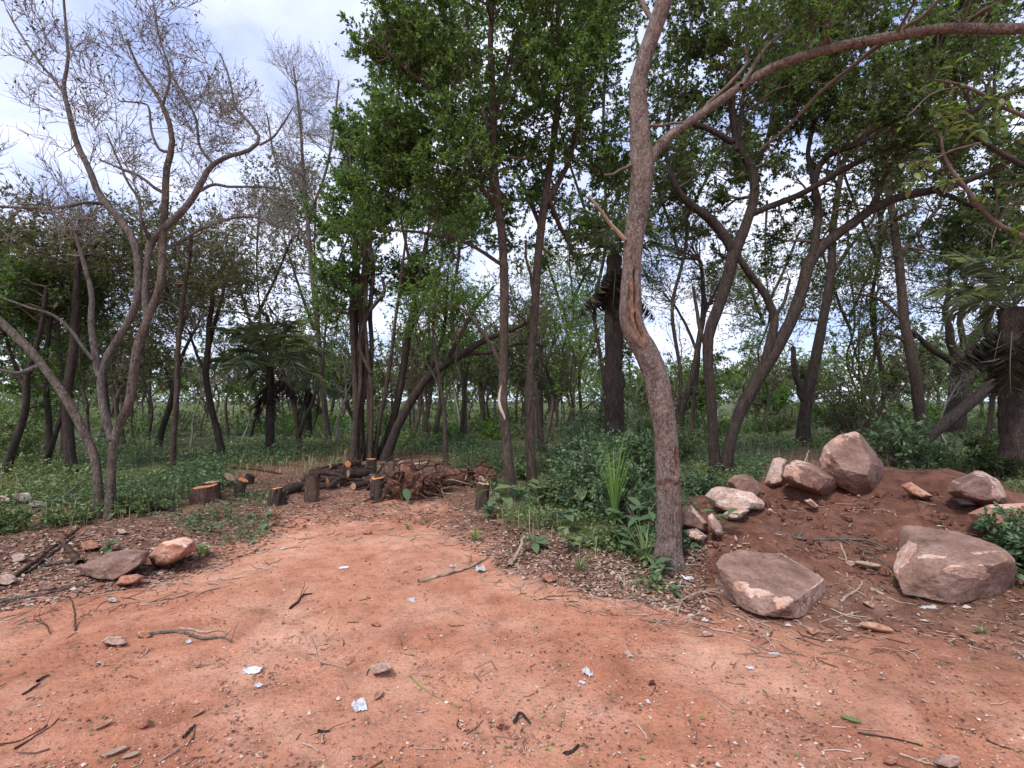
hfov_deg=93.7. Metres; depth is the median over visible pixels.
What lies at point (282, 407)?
sapling
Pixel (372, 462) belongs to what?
stump
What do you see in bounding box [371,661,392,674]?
stone
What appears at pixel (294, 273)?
tree
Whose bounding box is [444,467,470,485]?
log
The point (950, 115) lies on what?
tree
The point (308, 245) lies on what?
tree
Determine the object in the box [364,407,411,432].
bush
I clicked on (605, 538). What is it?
ground cover
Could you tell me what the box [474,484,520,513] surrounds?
leafy weed
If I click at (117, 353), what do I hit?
tree
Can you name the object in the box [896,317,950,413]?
tree
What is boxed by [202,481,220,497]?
stump
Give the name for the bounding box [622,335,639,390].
tree
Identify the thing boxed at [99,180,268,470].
tree
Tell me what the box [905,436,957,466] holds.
shrub
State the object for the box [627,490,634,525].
stick
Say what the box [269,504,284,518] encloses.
grass tuft
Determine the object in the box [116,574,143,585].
stone
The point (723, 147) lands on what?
tree
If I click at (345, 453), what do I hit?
dry grass
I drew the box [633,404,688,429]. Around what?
bush
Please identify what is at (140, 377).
tree
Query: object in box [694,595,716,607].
stick
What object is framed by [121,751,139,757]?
bark curl
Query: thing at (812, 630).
bark curl
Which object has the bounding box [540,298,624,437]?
tree
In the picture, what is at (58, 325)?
tree
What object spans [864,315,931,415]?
tree
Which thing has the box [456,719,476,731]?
stick
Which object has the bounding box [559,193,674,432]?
palm tree
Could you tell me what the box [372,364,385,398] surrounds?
tree
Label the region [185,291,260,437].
tree
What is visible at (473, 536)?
grass tuft
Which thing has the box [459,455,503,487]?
uprooted stump
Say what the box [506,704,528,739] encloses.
stick
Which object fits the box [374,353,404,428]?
sapling
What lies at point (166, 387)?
tree
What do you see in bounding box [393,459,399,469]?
stump
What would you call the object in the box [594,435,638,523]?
grass tuft
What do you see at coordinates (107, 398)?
tree
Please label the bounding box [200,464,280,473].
stick
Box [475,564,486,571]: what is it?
plastic scrap
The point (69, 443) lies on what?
tree
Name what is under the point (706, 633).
stone
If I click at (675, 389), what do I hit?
sapling
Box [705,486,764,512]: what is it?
boulder
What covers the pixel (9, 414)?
bush
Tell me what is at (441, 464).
stick
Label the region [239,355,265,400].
tree
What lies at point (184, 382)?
tree
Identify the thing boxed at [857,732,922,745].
stick
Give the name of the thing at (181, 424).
bush
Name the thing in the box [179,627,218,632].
stick
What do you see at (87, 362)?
tree
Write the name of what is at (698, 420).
bush
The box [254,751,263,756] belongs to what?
stone
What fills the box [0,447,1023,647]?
leaf litter
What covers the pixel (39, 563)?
stick
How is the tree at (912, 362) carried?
on the ground at (166, 685)
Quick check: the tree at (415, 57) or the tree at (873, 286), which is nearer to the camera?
the tree at (415, 57)
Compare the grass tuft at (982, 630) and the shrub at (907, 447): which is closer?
the grass tuft at (982, 630)
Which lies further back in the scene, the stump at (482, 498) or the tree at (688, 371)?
the tree at (688, 371)
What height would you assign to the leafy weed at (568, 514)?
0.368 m
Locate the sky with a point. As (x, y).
(237, 26)
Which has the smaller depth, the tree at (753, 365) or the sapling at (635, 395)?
the sapling at (635, 395)
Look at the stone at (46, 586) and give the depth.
4.22 m
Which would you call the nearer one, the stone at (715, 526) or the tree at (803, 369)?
the stone at (715, 526)
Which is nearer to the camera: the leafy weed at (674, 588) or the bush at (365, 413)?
the leafy weed at (674, 588)
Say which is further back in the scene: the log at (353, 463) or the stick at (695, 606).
the log at (353, 463)
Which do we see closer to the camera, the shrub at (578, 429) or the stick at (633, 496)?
the stick at (633, 496)
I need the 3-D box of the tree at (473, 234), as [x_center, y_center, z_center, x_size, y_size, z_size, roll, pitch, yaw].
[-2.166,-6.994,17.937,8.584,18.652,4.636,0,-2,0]
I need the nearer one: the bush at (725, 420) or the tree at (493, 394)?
the bush at (725, 420)
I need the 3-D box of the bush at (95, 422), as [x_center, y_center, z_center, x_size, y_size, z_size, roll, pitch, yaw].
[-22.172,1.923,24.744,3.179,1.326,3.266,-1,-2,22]
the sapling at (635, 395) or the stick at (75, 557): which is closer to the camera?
the stick at (75, 557)
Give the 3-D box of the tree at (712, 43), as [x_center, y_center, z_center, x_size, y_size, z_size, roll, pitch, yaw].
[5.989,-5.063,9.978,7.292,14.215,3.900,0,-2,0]
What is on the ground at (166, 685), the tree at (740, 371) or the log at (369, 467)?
the tree at (740, 371)
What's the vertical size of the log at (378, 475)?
0.231 m
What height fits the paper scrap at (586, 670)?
0.029 m
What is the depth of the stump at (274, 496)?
7.17 m
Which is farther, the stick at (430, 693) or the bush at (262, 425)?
the bush at (262, 425)
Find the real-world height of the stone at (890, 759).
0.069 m
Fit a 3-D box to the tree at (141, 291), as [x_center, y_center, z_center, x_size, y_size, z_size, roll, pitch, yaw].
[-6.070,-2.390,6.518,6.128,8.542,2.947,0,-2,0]
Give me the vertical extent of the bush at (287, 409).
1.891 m
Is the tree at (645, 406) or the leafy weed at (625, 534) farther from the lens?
the tree at (645, 406)
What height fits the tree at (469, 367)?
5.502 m
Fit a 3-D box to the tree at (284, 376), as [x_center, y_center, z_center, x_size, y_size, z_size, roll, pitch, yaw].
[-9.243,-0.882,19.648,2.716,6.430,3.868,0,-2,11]
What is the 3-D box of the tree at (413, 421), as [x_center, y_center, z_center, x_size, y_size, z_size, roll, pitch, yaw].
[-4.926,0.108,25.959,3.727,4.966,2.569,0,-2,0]
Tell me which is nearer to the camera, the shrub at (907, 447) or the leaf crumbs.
the leaf crumbs
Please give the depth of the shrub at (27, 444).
13.27 m
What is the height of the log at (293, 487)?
0.182 m
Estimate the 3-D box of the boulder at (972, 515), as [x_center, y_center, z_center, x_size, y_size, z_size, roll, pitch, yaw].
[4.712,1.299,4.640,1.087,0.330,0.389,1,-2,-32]
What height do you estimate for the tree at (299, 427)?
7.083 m
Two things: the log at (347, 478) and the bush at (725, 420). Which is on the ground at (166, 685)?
the bush at (725, 420)
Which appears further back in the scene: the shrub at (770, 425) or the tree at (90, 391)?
the tree at (90, 391)
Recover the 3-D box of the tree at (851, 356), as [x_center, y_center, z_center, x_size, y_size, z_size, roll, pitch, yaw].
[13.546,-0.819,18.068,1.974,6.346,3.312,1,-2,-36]
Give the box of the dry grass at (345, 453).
[0,426,1023,568]
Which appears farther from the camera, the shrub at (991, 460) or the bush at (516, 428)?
the bush at (516, 428)
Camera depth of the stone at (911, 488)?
5.21 m
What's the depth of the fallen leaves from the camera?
2.43 m
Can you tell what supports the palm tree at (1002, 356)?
on the ground at (166, 685)
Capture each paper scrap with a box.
[351,697,366,711]
[581,666,592,676]
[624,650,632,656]
[920,605,937,608]
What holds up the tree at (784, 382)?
on the ground at (166, 685)
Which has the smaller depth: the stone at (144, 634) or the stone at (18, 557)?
the stone at (144, 634)
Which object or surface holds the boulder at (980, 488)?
on the ground at (166, 685)
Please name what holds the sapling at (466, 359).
on the ground at (166, 685)
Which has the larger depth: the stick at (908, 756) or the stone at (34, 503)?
the stone at (34, 503)
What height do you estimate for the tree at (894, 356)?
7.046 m
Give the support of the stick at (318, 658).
on the ground at (166, 685)
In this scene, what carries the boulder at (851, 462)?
on the ground at (166, 685)
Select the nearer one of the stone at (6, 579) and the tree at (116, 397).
the stone at (6, 579)
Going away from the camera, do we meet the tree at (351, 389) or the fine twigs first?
the fine twigs
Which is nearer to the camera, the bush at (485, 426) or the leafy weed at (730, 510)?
the leafy weed at (730, 510)
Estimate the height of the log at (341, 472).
0.203 m
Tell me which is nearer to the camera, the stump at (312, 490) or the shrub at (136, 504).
the shrub at (136, 504)
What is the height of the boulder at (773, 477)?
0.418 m
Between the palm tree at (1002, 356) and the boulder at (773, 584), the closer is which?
the boulder at (773, 584)
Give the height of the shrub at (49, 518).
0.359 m
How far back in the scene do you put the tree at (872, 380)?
41.22 m
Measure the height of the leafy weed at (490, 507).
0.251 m
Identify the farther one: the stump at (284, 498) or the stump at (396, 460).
the stump at (396, 460)
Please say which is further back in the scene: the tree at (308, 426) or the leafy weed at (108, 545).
the tree at (308, 426)
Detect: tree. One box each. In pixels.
[0,0,293,518]
[0,167,174,474]
[0,209,117,436]
[0,223,103,458]
[0,233,95,476]
[0,235,141,472]
[0,332,19,377]
[3,334,52,427]
[20,183,236,439]
[37,350,81,405]
[52,303,182,443]
[66,343,106,384]
[66,352,91,411]
[76,357,96,408]
[82,365,126,407]
[87,322,170,437]
[87,367,123,421]
[92,330,130,417]
[96,303,158,396]
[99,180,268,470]
[104,282,199,444]
[105,313,157,426]
[117,314,187,426]
[119,342,161,421]
[120,356,157,419]
[122,261,248,446]
[125,211,286,459]
[144,347,198,430]
[153,353,202,393]
[160,350,219,421]
[178,140,331,436]
[181,315,242,424]
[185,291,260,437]
[195,297,337,454]
[217,372,247,417]
[228,286,326,421]
[231,28,363,443]
[234,134,348,430]
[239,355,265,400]
[261,352,300,420]
[261,355,300,417]
[263,350,292,400]
[274,328,331,437]
[274,353,341,436]
[276,250,358,446]
[277,325,318,412]
[293,92,436,460]
[303,376,336,402]
[313,336,358,420]
[316,316,386,418]
[325,0,570,502]
[331,355,351,417]
[338,359,351,410]
[338,378,377,402]
[345,332,387,420]
[350,0,555,440]
[356,147,477,457]
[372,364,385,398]
[373,259,464,437]
[373,324,421,392]
[374,273,451,434]
[377,232,557,460]
[381,240,499,465]
[392,352,451,429]
[397,273,478,435]
[398,340,448,426]
[401,275,467,429]
[402,313,444,427]
[426,314,489,437]
[441,276,526,424]
[448,350,474,418]
[456,321,497,430]
[460,332,515,412]
[470,331,521,403]
[472,312,526,400]
[472,318,538,422]
[478,0,656,495]
[486,269,603,443]
[492,297,555,423]
[494,257,567,442]
[508,201,615,426]
[508,352,551,421]
[511,299,569,431]
[517,317,604,414]
[534,350,576,418]
[534,394,545,454]
[539,273,604,423]
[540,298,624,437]
[542,327,583,426]
[544,0,668,436]
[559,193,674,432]
[585,327,628,374]
[588,0,1023,575]
[611,0,1023,474]
[618,0,811,423]
[622,177,764,431]
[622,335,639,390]
[624,374,647,420]
[636,390,649,414]
[641,374,676,398]
[644,376,675,413]
[667,252,755,434]
[671,359,703,420]
[684,375,717,424]
[684,388,706,413]
[691,367,728,419]
[695,200,837,412]
[720,0,1023,477]
[721,0,1007,437]
[721,371,749,399]
[728,362,761,421]
[732,354,772,415]
[747,385,782,422]
[759,365,788,417]
[761,373,794,413]
[765,58,950,446]
[765,384,796,419]
[769,201,944,425]
[777,358,830,416]
[790,364,826,407]
[818,273,946,431]
[824,281,924,439]
[825,54,998,434]
[836,247,935,426]
[856,362,896,406]
[857,0,1023,439]
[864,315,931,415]
[869,343,904,399]
[892,209,1023,434]
[893,53,1023,254]
[894,350,940,393]
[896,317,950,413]
[898,329,949,404]
[918,250,1023,459]
[920,359,948,406]
[924,171,1023,443]
[935,340,987,420]
[942,361,984,410]
[956,318,988,387]
[963,313,997,434]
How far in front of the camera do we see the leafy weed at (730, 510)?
4.79 m
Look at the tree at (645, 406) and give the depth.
30.47 m
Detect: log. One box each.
[280,481,304,493]
[300,482,341,491]
[304,470,346,476]
[307,466,337,472]
[316,465,331,470]
[319,470,346,478]
[320,475,365,480]
[320,482,339,487]
[323,477,333,482]
[325,476,346,489]
[328,462,342,467]
[334,466,371,471]
[337,477,355,483]
[345,460,361,466]
[347,469,369,476]
[351,480,369,489]
[370,472,390,483]
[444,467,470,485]
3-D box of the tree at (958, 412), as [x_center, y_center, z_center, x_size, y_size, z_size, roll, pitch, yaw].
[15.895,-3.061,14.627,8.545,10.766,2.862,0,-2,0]
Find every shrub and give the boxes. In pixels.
[0,409,57,460]
[0,505,40,534]
[37,500,104,527]
[116,488,174,516]
[513,452,535,479]
[525,463,572,510]
[534,414,606,472]
[544,425,618,516]
[566,423,642,477]
[569,384,637,443]
[583,448,656,526]
[606,426,655,487]
[628,403,685,442]
[678,427,707,460]
[680,472,722,496]
[748,404,798,436]
[791,350,933,444]
[814,389,859,426]
[856,402,935,469]
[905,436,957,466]
[950,428,1023,477]
[973,501,1023,574]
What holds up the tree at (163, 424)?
on the ground at (166, 685)
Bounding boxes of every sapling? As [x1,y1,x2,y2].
[2,341,62,426]
[24,267,130,459]
[106,310,168,444]
[170,308,248,449]
[179,340,240,435]
[216,332,262,442]
[248,326,306,437]
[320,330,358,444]
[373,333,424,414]
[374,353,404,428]
[383,339,440,446]
[397,363,435,418]
[432,330,476,425]
[461,363,483,432]
[474,343,524,430]
[508,338,544,430]
[538,350,570,434]
[584,358,604,416]
[625,379,645,422]
[650,298,700,407]
[697,350,738,417]
[716,323,771,414]
[747,340,802,444]
[805,344,850,436]
[871,363,910,417]
[935,320,994,441]
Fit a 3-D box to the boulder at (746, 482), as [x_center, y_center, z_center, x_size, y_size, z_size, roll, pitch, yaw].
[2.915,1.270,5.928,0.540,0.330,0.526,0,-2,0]
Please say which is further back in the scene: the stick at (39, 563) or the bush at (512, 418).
the bush at (512, 418)
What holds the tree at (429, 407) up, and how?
on the ground at (166, 685)
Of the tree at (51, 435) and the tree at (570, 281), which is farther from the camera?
the tree at (570, 281)
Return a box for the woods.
[0,313,997,414]
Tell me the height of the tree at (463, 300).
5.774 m
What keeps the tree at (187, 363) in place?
on the ground at (166, 685)
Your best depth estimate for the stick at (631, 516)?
5.26 m
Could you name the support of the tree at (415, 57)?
on the ground at (166, 685)
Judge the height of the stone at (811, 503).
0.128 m
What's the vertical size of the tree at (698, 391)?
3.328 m
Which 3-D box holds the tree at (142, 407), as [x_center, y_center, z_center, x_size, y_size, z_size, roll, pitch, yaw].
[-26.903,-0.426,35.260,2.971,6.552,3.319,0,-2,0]
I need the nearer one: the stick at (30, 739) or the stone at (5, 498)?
the stick at (30, 739)
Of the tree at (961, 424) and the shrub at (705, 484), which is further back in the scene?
the tree at (961, 424)
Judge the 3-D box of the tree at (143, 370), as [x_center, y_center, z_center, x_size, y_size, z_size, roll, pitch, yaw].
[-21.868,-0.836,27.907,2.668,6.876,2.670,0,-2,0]
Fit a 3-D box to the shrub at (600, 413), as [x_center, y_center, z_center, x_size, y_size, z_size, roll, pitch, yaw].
[3.314,1.155,17.186,2.527,2.278,2.397,0,-2,0]
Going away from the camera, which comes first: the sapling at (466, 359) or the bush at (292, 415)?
the sapling at (466, 359)
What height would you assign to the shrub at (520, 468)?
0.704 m
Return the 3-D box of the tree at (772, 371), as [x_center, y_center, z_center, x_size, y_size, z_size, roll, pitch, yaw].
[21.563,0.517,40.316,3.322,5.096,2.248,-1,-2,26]
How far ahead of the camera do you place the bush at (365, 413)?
37.84 m
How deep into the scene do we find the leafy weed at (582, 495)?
6.28 m
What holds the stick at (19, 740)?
on the ground at (166, 685)
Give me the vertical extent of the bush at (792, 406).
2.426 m
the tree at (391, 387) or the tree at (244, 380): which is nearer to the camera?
the tree at (391, 387)
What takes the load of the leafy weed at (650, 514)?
on the ground at (166, 685)
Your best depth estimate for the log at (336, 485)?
8.66 m
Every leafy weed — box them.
[97,536,122,553]
[107,503,128,519]
[194,543,209,557]
[202,523,225,535]
[257,511,279,530]
[392,482,414,500]
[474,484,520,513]
[479,500,503,518]
[508,485,535,509]
[520,532,548,552]
[528,478,554,507]
[543,503,576,532]
[557,526,581,551]
[569,485,602,515]
[592,506,630,540]
[613,518,639,555]
[625,497,656,538]
[634,544,655,566]
[648,558,674,580]
[665,584,681,597]
[701,508,741,530]
[1012,562,1023,586]
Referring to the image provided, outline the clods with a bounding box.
[690,490,1023,593]
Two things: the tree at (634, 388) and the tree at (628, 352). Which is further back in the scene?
the tree at (628, 352)
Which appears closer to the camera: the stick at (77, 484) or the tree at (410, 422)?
the stick at (77, 484)
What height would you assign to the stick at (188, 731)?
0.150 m
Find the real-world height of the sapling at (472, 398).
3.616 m
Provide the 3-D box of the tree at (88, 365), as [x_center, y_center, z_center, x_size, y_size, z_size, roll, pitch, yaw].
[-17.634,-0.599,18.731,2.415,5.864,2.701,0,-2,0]
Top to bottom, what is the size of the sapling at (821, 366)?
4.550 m
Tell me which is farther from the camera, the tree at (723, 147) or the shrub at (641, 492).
the tree at (723, 147)
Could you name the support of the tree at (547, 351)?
on the ground at (166, 685)
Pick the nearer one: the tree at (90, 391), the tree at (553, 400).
the tree at (553, 400)
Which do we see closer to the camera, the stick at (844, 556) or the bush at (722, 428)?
the stick at (844, 556)
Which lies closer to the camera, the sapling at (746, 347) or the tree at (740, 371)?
the sapling at (746, 347)
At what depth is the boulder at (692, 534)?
4.60 m
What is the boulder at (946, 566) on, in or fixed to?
on the ground at (166, 685)
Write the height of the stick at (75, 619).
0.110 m
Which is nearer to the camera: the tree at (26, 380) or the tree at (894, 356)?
the tree at (26, 380)
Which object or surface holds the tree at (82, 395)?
on the ground at (166, 685)
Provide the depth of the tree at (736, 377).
38.05 m
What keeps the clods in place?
on the ground at (166, 685)
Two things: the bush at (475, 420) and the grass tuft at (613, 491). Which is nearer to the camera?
the grass tuft at (613, 491)
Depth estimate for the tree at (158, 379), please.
23.93 m
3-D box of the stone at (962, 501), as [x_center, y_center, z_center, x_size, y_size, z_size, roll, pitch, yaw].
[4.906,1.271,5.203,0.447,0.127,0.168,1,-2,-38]
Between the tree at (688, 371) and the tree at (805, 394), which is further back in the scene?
the tree at (688, 371)
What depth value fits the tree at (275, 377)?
40.79 m
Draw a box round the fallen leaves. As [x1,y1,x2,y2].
[0,560,1011,767]
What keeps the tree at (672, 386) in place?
on the ground at (166, 685)
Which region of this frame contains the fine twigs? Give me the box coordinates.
[0,454,1023,767]
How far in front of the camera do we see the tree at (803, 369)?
34.37 m
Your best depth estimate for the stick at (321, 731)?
2.30 m
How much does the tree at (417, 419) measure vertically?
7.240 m
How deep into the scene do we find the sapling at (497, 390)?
21.30 m
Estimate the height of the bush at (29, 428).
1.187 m
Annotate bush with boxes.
[0,401,21,422]
[0,404,52,428]
[7,416,44,432]
[44,411,114,430]
[80,406,119,419]
[113,404,160,436]
[143,404,209,437]
[152,404,206,430]
[204,411,261,434]
[240,409,294,434]
[263,409,331,435]
[265,403,317,420]
[276,406,322,424]
[319,411,352,429]
[350,414,411,442]
[364,406,390,418]
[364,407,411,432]
[373,425,433,451]
[385,407,435,419]
[397,424,442,445]
[414,435,469,448]
[422,419,467,435]
[422,422,483,445]
[431,386,461,418]
[447,403,499,432]
[471,413,516,440]
[475,408,518,424]
[477,400,520,419]
[486,415,557,440]
[510,404,552,423]
[583,411,636,422]
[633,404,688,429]
[684,400,720,427]
[694,416,728,444]
[704,415,746,433]
[741,420,773,433]
[778,398,817,417]
[792,403,840,427]
[880,392,911,425]
[886,408,936,422]
[912,387,943,424]
[932,399,984,419]
[967,416,997,427]
[967,417,997,431]
[971,406,997,420]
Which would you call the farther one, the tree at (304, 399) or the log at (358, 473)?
the tree at (304, 399)
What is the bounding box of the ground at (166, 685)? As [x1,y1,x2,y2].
[0,401,1023,767]
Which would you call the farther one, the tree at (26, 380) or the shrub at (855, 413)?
the shrub at (855, 413)
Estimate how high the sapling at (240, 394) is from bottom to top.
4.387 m
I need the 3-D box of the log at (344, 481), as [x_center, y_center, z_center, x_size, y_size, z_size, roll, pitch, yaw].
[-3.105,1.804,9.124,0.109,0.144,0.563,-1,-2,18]
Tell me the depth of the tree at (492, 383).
33.35 m
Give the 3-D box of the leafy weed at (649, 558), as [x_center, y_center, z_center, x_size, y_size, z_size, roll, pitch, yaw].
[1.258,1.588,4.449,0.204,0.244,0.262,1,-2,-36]
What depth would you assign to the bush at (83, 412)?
38.02 m
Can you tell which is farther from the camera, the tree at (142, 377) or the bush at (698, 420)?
the bush at (698, 420)
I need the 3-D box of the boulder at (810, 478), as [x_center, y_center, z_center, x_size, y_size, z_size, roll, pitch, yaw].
[3.590,1.148,5.776,0.799,0.466,0.614,0,-2,0]
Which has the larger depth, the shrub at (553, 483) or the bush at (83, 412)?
the bush at (83, 412)
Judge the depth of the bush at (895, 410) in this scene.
28.97 m
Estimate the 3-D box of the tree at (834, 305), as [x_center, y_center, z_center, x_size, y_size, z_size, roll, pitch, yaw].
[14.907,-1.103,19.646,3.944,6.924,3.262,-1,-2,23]
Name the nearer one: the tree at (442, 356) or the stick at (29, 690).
the stick at (29, 690)
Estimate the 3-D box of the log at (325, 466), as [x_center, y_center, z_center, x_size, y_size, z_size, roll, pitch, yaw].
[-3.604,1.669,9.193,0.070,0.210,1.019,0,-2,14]
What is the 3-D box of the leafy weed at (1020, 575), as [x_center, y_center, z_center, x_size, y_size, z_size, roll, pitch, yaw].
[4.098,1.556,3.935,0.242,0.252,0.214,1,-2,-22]
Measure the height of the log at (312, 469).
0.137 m
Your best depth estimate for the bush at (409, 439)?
15.14 m
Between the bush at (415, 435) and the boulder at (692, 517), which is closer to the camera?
the boulder at (692, 517)
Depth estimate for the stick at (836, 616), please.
3.57 m
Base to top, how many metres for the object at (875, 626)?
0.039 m
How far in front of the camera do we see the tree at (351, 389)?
41.75 m
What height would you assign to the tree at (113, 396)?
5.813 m
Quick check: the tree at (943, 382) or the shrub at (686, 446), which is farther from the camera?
the tree at (943, 382)
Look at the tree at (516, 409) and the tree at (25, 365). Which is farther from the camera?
the tree at (516, 409)
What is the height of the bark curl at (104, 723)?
0.015 m
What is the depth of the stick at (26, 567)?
5.05 m
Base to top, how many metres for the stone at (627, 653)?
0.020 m
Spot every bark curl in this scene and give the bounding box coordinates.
[94,719,113,728]
[101,745,127,756]
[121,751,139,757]
[191,708,204,716]
[373,690,383,698]
[806,626,817,633]
[854,560,880,567]
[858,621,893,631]
[863,601,874,607]
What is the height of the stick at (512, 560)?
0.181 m
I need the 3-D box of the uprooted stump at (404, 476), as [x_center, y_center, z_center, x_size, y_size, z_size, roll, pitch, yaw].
[-1.732,1.472,7.714,1.234,1.027,1.178,1,-2,-27]
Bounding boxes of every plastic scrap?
[242,666,262,673]
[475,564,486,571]
[681,575,693,580]
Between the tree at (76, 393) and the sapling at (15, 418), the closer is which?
the sapling at (15, 418)
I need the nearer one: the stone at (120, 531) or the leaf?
the leaf
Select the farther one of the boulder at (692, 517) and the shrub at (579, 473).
the shrub at (579, 473)
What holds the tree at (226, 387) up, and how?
on the ground at (166, 685)
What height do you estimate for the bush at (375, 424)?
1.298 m
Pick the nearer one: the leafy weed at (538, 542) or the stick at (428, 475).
the leafy weed at (538, 542)
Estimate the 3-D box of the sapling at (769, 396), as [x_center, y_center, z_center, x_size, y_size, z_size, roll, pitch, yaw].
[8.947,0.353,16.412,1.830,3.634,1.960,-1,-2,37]
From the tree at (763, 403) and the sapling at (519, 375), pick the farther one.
the tree at (763, 403)
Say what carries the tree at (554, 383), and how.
on the ground at (166, 685)
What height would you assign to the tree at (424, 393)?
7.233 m
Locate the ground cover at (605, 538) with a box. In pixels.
[0,405,1023,597]
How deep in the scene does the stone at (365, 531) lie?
5.68 m
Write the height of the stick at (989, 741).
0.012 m
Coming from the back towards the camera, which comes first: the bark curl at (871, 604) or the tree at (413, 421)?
the tree at (413, 421)
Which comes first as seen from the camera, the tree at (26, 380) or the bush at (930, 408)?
the tree at (26, 380)
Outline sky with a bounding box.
[0,0,1023,400]
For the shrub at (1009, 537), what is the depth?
4.10 m
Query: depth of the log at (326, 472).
8.91 m
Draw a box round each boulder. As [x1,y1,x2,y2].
[78,549,147,578]
[149,537,195,567]
[682,505,707,532]
[684,528,706,540]
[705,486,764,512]
[715,550,826,618]
[728,474,764,495]
[764,457,786,486]
[780,460,837,496]
[819,432,883,494]
[893,525,1018,602]
[947,471,1006,506]
[968,503,1023,530]
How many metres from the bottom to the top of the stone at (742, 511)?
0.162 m
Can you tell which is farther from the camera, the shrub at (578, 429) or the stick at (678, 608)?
the shrub at (578, 429)
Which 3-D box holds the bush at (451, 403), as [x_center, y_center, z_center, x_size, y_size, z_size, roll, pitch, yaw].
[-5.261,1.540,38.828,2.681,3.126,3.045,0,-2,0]
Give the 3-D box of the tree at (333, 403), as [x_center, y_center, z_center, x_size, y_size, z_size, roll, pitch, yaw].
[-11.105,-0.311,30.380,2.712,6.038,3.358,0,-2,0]
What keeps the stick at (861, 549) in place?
on the ground at (166, 685)
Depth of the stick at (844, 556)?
4.52 m
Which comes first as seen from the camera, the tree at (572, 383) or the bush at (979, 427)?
the tree at (572, 383)
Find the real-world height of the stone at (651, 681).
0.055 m
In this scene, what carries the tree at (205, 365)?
on the ground at (166, 685)
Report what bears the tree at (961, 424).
on the ground at (166, 685)
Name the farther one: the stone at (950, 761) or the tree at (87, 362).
the tree at (87, 362)
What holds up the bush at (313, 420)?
on the ground at (166, 685)
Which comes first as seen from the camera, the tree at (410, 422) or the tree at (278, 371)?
the tree at (410, 422)
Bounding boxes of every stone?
[0,495,9,503]
[0,574,17,584]
[11,554,24,561]
[14,492,31,503]
[29,501,45,507]
[37,582,54,589]
[81,540,102,550]
[96,660,104,665]
[101,636,126,644]
[107,598,117,601]
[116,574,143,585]
[117,529,127,533]
[132,717,148,728]
[138,630,150,637]
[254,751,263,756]
[362,529,371,533]
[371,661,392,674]
[496,717,506,729]
[542,572,555,582]
[647,678,655,684]
[702,631,712,635]
[708,513,723,536]
[724,507,748,520]
[804,499,818,509]
[846,561,854,565]
[883,756,897,763]
[901,482,932,500]
[932,754,959,767]
[952,497,976,505]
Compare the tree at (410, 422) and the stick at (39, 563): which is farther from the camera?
the tree at (410, 422)
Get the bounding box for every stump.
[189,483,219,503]
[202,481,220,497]
[220,473,236,486]
[233,477,247,497]
[244,473,254,484]
[266,487,282,506]
[280,491,288,504]
[304,475,319,502]
[363,444,443,503]
[366,458,376,473]
[370,477,383,500]
[386,456,471,495]
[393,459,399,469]
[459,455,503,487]
[475,482,489,509]
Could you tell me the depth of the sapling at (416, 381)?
15.91 m
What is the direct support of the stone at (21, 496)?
on the ground at (166, 685)
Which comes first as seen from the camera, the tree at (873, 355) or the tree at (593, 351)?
the tree at (873, 355)
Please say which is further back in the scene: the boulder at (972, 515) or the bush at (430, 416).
the bush at (430, 416)
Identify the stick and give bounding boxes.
[0,582,93,602]
[0,729,39,743]
[13,527,79,576]
[14,708,58,748]
[22,682,40,694]
[24,534,75,573]
[33,609,50,633]
[36,674,49,681]
[39,559,86,567]
[57,473,91,503]
[59,539,84,564]
[68,596,76,630]
[138,621,239,641]
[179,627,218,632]
[182,724,198,738]
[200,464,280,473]
[289,581,311,608]
[309,635,346,667]
[310,722,347,735]
[367,454,394,490]
[408,461,426,465]
[411,677,459,707]
[415,460,461,478]
[418,556,487,582]
[424,471,444,478]
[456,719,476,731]
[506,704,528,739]
[507,535,524,567]
[513,711,530,723]
[562,744,579,755]
[623,498,648,549]
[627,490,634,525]
[676,590,719,616]
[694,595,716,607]
[764,525,897,550]
[819,611,859,622]
[838,581,863,601]
[839,542,847,576]
[841,539,892,569]
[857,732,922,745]
[869,588,883,595]
[899,752,936,765]
[986,739,1023,752]
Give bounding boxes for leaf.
[839,715,861,722]
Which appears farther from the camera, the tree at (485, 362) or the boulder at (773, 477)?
the tree at (485, 362)
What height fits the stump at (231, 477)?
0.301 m
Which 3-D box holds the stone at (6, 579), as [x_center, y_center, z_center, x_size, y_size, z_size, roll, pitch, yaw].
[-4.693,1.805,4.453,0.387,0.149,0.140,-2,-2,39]
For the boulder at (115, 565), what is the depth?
4.36 m
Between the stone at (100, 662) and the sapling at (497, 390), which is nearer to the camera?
the stone at (100, 662)
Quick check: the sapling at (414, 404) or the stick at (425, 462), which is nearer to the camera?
the stick at (425, 462)
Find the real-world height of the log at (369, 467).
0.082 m
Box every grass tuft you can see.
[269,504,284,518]
[469,527,481,539]
[566,552,592,570]
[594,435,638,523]
[620,517,668,560]
[974,624,990,632]
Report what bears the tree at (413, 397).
on the ground at (166, 685)
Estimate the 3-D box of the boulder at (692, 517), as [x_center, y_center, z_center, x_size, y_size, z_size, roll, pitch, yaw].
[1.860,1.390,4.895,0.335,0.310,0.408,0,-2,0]
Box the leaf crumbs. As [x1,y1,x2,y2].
[0,514,1023,767]
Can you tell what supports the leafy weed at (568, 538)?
on the ground at (166, 685)
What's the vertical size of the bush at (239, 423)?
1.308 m
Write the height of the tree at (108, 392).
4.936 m
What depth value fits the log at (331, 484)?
8.61 m
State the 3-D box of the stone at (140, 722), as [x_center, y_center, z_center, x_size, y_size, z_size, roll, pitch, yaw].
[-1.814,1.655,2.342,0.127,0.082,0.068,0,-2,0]

